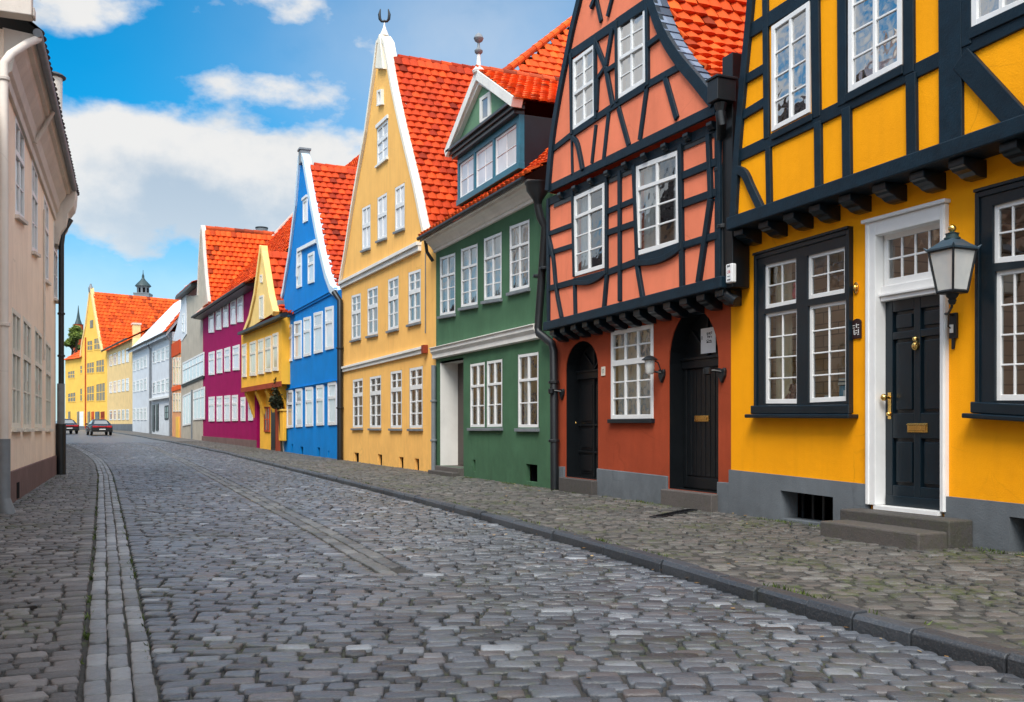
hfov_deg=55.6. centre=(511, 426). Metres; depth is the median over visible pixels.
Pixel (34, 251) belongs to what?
window
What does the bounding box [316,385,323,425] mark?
window
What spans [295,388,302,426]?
window
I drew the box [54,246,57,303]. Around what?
window
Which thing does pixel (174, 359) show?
window
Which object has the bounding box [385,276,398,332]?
window
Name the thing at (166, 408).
window
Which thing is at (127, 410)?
window
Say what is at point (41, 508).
pavement
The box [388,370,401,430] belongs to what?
window
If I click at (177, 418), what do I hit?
door
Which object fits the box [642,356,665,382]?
wall lamp
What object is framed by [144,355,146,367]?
window
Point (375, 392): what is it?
window
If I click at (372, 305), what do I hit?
window
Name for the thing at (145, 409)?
window
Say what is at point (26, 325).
window
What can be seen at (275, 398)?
climbing plant
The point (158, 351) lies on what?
window
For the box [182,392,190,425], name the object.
window
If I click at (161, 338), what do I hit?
town house
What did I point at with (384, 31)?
gable ornament
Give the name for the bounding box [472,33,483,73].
roof finial
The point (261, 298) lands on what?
window
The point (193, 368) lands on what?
window
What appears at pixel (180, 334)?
gabled house
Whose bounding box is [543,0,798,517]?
timbered house
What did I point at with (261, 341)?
window
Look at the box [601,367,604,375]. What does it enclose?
house number
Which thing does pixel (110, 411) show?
window
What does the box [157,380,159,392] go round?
window
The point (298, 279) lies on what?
window
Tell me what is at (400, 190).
window
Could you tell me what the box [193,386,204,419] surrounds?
window
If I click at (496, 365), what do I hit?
window
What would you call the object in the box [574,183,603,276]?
window
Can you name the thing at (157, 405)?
door
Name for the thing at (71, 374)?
window
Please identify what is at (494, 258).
window
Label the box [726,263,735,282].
sign box
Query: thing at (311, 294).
gabled house
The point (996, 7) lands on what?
window
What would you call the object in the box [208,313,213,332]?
window
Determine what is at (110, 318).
gabled house
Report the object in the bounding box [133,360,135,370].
window
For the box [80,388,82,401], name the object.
window
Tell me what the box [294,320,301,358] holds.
window
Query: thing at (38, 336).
window
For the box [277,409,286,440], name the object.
pillar
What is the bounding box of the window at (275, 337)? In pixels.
[272,332,278,370]
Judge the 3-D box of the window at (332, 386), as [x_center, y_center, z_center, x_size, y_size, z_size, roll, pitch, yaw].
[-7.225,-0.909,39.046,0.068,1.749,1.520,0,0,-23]
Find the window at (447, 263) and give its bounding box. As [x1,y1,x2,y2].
[437,253,455,318]
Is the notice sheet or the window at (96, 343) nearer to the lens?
the notice sheet
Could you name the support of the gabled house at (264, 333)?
on the ground
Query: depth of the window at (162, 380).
92.09 m
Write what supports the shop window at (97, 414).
in the gabled house at (110, 318)
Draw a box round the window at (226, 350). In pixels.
[224,347,229,371]
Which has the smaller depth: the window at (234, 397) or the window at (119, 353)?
the window at (234, 397)
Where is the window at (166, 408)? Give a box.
[164,405,168,419]
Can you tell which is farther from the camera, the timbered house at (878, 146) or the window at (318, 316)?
the window at (318, 316)
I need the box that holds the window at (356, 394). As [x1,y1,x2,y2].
[350,378,362,429]
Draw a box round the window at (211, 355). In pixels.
[208,351,214,374]
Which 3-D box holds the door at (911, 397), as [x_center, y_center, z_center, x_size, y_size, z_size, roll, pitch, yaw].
[4.709,-0.276,11.361,0.212,2.470,0.977,0,0,-23]
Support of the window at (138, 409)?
in the town house at (140, 348)
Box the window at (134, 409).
[133,408,135,419]
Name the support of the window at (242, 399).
in the town house at (229, 419)
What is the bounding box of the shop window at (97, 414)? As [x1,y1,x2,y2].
[95,411,99,418]
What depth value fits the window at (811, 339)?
13.15 m
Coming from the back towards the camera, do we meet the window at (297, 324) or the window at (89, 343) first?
the window at (89, 343)
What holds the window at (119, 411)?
in the town house at (119, 387)
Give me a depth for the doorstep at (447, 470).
25.70 m
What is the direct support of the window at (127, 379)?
in the town house at (119, 387)
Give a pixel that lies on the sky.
(179, 117)
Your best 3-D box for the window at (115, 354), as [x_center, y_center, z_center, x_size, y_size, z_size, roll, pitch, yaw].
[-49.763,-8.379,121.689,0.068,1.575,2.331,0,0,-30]
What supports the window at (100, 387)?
in the gabled house at (110, 318)
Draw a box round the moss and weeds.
[16,469,1023,663]
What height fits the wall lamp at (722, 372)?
0.236 m
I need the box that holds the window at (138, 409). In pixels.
[137,408,139,419]
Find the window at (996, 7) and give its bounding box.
[971,0,1023,26]
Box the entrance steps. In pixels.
[820,508,971,549]
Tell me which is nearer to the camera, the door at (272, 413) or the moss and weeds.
the moss and weeds
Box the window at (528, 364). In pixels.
[514,351,539,431]
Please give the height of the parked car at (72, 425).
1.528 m
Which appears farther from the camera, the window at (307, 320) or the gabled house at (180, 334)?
the gabled house at (180, 334)
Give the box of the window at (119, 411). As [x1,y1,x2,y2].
[118,409,120,419]
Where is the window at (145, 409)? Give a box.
[144,407,146,419]
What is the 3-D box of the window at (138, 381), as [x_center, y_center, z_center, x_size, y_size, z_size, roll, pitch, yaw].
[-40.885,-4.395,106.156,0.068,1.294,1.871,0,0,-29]
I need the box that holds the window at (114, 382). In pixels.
[113,381,116,392]
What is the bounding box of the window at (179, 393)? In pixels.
[179,393,180,411]
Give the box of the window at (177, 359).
[176,357,178,384]
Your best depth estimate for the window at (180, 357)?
82.06 m
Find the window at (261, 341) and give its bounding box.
[257,338,263,373]
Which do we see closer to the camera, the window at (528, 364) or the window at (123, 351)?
the window at (528, 364)
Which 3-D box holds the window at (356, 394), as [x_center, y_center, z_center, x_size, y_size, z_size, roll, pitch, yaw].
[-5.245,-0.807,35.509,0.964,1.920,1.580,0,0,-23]
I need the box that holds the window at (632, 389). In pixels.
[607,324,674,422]
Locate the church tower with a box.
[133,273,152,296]
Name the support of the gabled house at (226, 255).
on the ground
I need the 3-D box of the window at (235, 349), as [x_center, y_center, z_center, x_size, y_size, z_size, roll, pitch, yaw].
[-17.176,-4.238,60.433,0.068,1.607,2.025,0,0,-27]
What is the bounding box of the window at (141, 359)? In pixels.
[140,357,142,368]
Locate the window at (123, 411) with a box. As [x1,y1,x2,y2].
[122,409,124,419]
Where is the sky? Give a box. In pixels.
[32,0,575,420]
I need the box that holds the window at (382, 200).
[375,193,386,242]
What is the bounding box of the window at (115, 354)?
[113,353,116,364]
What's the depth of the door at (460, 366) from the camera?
26.76 m
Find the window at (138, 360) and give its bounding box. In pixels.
[137,359,139,369]
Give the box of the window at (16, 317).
[12,307,24,431]
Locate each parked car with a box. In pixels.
[56,419,78,433]
[85,419,112,434]
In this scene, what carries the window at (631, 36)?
in the timbered house at (644, 247)
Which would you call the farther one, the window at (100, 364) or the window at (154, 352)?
the window at (100, 364)
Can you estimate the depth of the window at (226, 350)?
62.99 m
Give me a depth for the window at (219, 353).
65.58 m
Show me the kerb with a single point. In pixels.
(1000, 659)
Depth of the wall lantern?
10.28 m
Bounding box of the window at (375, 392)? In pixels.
[367,375,381,429]
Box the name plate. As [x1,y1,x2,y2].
[852,319,861,338]
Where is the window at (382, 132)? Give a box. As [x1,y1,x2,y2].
[375,114,387,167]
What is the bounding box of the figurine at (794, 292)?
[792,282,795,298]
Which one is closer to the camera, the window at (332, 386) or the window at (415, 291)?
the window at (415, 291)
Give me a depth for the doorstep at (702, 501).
15.24 m
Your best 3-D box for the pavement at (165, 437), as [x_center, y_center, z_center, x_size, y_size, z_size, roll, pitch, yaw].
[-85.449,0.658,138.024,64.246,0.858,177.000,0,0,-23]
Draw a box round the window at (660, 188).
[636,151,677,254]
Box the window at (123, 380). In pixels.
[122,379,124,391]
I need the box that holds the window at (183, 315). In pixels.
[182,313,184,331]
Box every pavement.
[0,445,97,701]
[79,428,201,441]
[182,441,1023,650]
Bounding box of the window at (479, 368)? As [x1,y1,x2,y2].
[467,362,484,430]
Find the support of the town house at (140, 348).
on the ground
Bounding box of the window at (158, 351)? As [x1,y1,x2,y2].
[157,349,159,361]
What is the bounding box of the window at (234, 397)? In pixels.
[232,395,237,420]
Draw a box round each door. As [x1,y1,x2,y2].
[79,411,83,425]
[87,411,89,423]
[100,411,104,418]
[152,405,154,430]
[155,404,158,429]
[176,417,179,437]
[271,410,274,449]
[458,363,462,465]
[575,344,597,477]
[680,314,717,490]
[880,294,939,509]
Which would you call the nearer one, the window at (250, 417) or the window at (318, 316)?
the window at (318, 316)
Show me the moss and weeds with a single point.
(85, 636)
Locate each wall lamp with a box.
[548,388,564,399]
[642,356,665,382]
[703,367,726,382]
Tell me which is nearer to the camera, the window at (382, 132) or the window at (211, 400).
the window at (382, 132)
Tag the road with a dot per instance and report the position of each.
(81, 437)
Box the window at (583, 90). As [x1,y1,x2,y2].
[573,45,593,128]
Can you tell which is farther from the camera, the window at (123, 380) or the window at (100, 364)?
the window at (100, 364)
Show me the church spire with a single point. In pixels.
(78, 322)
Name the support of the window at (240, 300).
in the town house at (229, 419)
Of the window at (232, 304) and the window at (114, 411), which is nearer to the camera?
the window at (232, 304)
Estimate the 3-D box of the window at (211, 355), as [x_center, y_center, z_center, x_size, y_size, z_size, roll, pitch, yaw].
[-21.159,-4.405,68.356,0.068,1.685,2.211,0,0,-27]
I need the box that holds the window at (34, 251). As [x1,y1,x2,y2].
[31,160,40,257]
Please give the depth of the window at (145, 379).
101.58 m
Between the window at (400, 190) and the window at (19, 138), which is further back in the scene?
the window at (400, 190)
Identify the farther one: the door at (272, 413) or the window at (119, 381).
the window at (119, 381)
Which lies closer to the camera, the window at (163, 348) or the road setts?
the road setts
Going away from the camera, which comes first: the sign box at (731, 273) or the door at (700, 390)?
the sign box at (731, 273)
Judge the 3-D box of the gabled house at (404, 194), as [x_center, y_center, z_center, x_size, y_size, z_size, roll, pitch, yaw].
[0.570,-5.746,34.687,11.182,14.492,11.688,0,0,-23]
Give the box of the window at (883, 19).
[848,0,902,92]
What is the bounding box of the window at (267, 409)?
[264,407,269,431]
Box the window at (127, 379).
[126,378,128,390]
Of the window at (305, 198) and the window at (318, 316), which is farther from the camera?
the window at (305, 198)
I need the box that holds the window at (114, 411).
[113,410,116,419]
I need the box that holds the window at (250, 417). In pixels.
[248,404,252,420]
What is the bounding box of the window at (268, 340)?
[264,335,271,371]
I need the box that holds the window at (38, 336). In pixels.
[35,326,44,430]
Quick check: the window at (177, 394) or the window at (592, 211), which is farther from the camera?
the window at (177, 394)
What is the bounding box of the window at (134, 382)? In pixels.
[133,381,135,391]
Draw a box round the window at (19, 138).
[15,116,27,224]
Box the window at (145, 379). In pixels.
[144,378,146,389]
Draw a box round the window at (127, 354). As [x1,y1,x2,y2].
[126,348,128,361]
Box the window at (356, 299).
[349,293,360,342]
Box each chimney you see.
[52,71,65,113]
[131,323,141,337]
[255,226,267,230]
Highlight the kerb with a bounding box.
[79,429,1023,678]
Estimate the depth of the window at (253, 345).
53.20 m
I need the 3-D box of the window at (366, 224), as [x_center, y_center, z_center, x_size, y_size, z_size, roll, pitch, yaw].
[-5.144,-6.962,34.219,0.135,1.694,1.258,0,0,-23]
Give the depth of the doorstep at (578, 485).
18.78 m
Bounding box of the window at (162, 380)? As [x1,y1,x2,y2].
[161,379,164,392]
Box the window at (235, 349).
[232,344,239,369]
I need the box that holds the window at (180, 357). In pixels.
[179,357,180,384]
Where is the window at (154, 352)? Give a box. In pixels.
[152,350,155,363]
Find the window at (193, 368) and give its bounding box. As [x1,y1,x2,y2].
[182,352,203,383]
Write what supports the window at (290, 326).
in the gabled house at (311, 294)
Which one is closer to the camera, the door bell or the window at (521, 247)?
the door bell
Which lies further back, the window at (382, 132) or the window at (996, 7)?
the window at (382, 132)
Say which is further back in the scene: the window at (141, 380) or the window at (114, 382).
the window at (114, 382)
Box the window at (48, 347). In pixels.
[45,340,53,431]
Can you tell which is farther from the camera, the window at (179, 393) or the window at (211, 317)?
the window at (179, 393)
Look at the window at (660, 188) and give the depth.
16.19 m
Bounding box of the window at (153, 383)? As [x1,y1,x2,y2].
[152,381,155,393]
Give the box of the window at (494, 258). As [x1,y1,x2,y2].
[480,232,502,303]
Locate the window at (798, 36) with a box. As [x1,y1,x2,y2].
[771,1,810,131]
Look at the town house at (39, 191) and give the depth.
19.71 m
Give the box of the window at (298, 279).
[296,251,301,288]
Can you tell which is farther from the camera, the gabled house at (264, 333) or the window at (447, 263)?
the gabled house at (264, 333)
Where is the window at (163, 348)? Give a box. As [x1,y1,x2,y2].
[161,347,164,360]
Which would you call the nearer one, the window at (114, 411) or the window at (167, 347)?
the window at (167, 347)
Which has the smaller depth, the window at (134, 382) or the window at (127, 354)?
the window at (134, 382)
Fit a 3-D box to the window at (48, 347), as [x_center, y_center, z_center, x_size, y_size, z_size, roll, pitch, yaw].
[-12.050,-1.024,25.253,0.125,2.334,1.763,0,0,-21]
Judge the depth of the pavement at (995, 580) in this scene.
10.22 m
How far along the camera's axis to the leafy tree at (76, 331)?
171.36 m
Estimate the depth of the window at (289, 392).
47.55 m
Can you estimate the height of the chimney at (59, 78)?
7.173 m
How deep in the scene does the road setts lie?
6.95 m
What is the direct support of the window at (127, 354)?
in the town house at (119, 387)
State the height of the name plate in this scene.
0.250 m
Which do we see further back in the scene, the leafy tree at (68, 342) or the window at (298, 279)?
the leafy tree at (68, 342)
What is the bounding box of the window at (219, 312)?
[216,308,221,329]
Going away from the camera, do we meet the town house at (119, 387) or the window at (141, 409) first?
the window at (141, 409)
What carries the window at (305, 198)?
in the gabled house at (311, 294)
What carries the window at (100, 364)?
in the gabled house at (110, 318)
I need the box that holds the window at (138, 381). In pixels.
[137,380,139,391]
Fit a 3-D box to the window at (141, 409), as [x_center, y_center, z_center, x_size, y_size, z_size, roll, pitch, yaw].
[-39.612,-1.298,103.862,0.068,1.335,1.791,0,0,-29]
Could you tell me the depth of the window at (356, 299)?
35.65 m
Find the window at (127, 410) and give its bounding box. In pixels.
[126,409,128,419]
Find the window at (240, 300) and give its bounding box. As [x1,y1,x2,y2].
[237,295,243,321]
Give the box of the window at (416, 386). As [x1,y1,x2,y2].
[407,366,422,430]
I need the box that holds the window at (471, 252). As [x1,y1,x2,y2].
[458,243,477,310]
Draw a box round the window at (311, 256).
[308,251,314,283]
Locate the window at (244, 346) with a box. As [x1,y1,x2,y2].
[241,343,246,376]
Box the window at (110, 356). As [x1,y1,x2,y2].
[109,354,111,365]
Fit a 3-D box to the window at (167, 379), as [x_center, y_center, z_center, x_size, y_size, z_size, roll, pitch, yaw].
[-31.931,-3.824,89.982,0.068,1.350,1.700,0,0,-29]
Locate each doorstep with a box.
[428,465,463,476]
[559,477,596,494]
[661,489,717,511]
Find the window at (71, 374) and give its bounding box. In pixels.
[68,370,74,378]
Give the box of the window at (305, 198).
[301,194,307,222]
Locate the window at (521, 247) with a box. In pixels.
[506,219,529,295]
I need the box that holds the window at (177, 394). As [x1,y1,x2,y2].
[176,393,178,411]
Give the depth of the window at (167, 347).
89.95 m
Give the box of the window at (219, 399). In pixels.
[216,396,222,420]
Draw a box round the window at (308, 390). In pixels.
[305,387,312,426]
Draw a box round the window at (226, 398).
[224,395,229,420]
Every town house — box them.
[0,0,79,513]
[101,322,177,430]
[126,300,180,433]
[145,301,180,435]
[191,155,358,447]
[416,16,571,489]
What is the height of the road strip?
0.295 m
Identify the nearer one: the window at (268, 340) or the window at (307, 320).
the window at (307, 320)
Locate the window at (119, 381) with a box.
[118,380,120,391]
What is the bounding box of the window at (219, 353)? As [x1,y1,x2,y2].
[216,349,222,372]
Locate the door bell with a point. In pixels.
(856, 287)
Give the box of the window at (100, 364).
[96,358,104,372]
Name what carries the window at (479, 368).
in the town house at (494, 379)
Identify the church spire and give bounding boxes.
[73,305,82,353]
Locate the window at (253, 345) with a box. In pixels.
[249,340,256,375]
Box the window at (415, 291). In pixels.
[406,269,420,326]
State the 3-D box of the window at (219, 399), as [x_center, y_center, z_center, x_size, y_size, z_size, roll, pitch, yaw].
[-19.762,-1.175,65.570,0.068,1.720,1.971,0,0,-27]
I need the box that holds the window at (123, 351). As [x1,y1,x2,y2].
[122,349,124,362]
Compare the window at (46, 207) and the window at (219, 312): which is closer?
the window at (46, 207)
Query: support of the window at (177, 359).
in the gabled house at (180, 334)
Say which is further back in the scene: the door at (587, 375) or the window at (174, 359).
the window at (174, 359)
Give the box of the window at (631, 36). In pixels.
[618,11,644,98]
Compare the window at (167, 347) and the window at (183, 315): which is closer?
the window at (183, 315)
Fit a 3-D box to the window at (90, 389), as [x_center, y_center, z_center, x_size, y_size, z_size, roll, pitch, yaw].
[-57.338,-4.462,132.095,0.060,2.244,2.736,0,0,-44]
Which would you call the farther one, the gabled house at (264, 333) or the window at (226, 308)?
the window at (226, 308)
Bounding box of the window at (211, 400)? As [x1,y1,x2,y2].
[208,396,214,420]
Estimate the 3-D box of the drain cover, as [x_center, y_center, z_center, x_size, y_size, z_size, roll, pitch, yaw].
[2.442,1.308,14.515,0.200,0.043,1.500,0,0,31]
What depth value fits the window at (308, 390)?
43.28 m
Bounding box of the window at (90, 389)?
[87,385,94,401]
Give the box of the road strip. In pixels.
[138,443,400,575]
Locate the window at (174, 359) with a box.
[173,357,175,384]
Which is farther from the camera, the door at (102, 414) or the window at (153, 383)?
the door at (102, 414)
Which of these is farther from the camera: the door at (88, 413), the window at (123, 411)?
the door at (88, 413)
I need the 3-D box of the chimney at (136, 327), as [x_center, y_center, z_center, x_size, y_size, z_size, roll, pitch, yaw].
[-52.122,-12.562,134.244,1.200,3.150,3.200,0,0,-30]
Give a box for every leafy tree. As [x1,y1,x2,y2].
[64,332,80,354]
[68,325,82,352]
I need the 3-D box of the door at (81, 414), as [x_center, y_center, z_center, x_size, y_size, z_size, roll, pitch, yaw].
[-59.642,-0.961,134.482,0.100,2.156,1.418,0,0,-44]
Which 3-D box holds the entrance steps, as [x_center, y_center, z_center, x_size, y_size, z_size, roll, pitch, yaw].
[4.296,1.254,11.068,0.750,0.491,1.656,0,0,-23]
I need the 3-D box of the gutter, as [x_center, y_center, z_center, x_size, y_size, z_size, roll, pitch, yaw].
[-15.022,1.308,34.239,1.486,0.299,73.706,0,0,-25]
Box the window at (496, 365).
[483,359,502,430]
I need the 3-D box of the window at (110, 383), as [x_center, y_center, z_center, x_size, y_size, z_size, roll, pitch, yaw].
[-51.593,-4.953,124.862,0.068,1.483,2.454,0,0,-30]
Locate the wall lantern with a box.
[923,225,981,348]
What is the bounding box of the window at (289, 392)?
[287,390,292,427]
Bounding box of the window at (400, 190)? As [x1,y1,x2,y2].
[392,182,404,234]
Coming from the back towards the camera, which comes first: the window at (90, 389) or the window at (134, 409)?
the window at (90, 389)
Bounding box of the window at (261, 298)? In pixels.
[259,295,263,318]
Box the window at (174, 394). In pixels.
[173,393,175,411]
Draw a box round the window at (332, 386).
[328,381,336,424]
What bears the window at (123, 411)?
in the town house at (119, 387)
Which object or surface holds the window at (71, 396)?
in the gabled house at (110, 318)
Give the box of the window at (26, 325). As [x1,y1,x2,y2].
[23,316,34,431]
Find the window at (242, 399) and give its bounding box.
[240,397,245,420]
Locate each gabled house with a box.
[64,284,178,428]
[171,285,196,437]
[175,225,287,439]
[237,245,294,450]
[277,147,356,459]
[338,34,531,476]
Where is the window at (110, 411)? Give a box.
[109,410,111,419]
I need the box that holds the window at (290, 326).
[289,324,292,361]
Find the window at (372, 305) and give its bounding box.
[365,286,377,337]
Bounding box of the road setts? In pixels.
[72,442,1023,701]
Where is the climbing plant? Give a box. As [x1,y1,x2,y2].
[268,377,284,451]
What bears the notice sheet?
attached to the timbered house at (644, 247)
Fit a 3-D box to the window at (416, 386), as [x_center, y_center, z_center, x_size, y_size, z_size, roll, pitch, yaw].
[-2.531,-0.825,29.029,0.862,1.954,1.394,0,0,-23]
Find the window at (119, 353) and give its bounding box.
[118,351,120,363]
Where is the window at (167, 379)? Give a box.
[166,377,168,391]
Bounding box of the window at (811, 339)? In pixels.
[745,226,858,418]
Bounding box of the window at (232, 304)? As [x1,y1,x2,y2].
[230,299,235,323]
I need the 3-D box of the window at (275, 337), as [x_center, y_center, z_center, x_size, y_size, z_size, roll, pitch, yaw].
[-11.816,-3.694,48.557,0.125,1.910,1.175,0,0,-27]
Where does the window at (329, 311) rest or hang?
in the gabled house at (311, 294)
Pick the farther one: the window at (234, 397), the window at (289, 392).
the window at (234, 397)
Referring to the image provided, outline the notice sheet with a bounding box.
[701,327,715,353]
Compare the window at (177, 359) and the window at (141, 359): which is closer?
the window at (177, 359)
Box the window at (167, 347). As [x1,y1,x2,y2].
[166,345,168,359]
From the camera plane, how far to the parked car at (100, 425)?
91.44 m
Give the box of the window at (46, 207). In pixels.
[44,195,51,285]
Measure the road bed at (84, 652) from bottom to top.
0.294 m
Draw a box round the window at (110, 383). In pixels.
[109,382,111,392]
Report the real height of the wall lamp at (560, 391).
0.236 m
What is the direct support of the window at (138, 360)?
in the town house at (140, 348)
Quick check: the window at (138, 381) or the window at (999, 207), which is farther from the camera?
the window at (138, 381)
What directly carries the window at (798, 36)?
in the timbered house at (878, 146)
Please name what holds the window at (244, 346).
in the gabled house at (264, 333)
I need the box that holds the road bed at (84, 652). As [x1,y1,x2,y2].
[76,455,1023,701]
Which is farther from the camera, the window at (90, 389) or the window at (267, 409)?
the window at (90, 389)
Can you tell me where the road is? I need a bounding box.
[66,430,170,443]
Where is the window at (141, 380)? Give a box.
[140,379,142,390]
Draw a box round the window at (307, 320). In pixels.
[303,316,310,356]
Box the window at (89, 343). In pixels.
[87,340,92,350]
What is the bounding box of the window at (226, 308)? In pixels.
[223,304,228,326]
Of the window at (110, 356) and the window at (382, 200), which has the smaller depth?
the window at (382, 200)
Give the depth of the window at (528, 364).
21.83 m
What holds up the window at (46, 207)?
in the town house at (39, 191)
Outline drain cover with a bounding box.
[649,509,697,517]
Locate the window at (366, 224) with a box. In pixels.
[360,205,370,252]
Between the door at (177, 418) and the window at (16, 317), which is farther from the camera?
the door at (177, 418)
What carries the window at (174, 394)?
in the gabled house at (180, 334)
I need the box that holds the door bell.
[853,282,858,293]
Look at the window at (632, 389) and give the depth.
17.36 m
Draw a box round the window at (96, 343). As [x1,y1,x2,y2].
[94,337,100,349]
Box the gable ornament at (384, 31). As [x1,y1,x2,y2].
[378,9,390,35]
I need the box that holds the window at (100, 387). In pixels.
[96,382,105,401]
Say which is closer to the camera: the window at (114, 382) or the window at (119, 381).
the window at (119, 381)
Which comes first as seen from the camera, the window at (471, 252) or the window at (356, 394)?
the window at (471, 252)
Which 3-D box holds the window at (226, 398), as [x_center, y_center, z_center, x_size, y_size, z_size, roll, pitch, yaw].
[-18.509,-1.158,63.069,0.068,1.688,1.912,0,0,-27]
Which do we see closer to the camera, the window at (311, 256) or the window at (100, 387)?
the window at (311, 256)
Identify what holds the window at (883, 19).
in the timbered house at (878, 146)
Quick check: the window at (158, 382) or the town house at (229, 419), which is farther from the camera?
the window at (158, 382)
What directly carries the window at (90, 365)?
in the gabled house at (110, 318)
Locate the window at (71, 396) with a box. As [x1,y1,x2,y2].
[68,391,75,401]
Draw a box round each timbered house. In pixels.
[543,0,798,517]
[726,0,1023,551]
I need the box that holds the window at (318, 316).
[313,311,322,353]
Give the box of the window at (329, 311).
[325,306,333,349]
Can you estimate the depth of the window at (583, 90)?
17.89 m
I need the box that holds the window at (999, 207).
[962,176,1023,421]
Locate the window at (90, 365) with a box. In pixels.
[87,361,94,373]
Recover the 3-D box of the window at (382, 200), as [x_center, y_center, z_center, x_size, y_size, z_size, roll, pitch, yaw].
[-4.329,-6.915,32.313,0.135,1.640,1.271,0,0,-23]
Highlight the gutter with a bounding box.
[66,443,158,701]
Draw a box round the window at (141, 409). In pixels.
[140,408,142,419]
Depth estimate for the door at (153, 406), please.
96.59 m

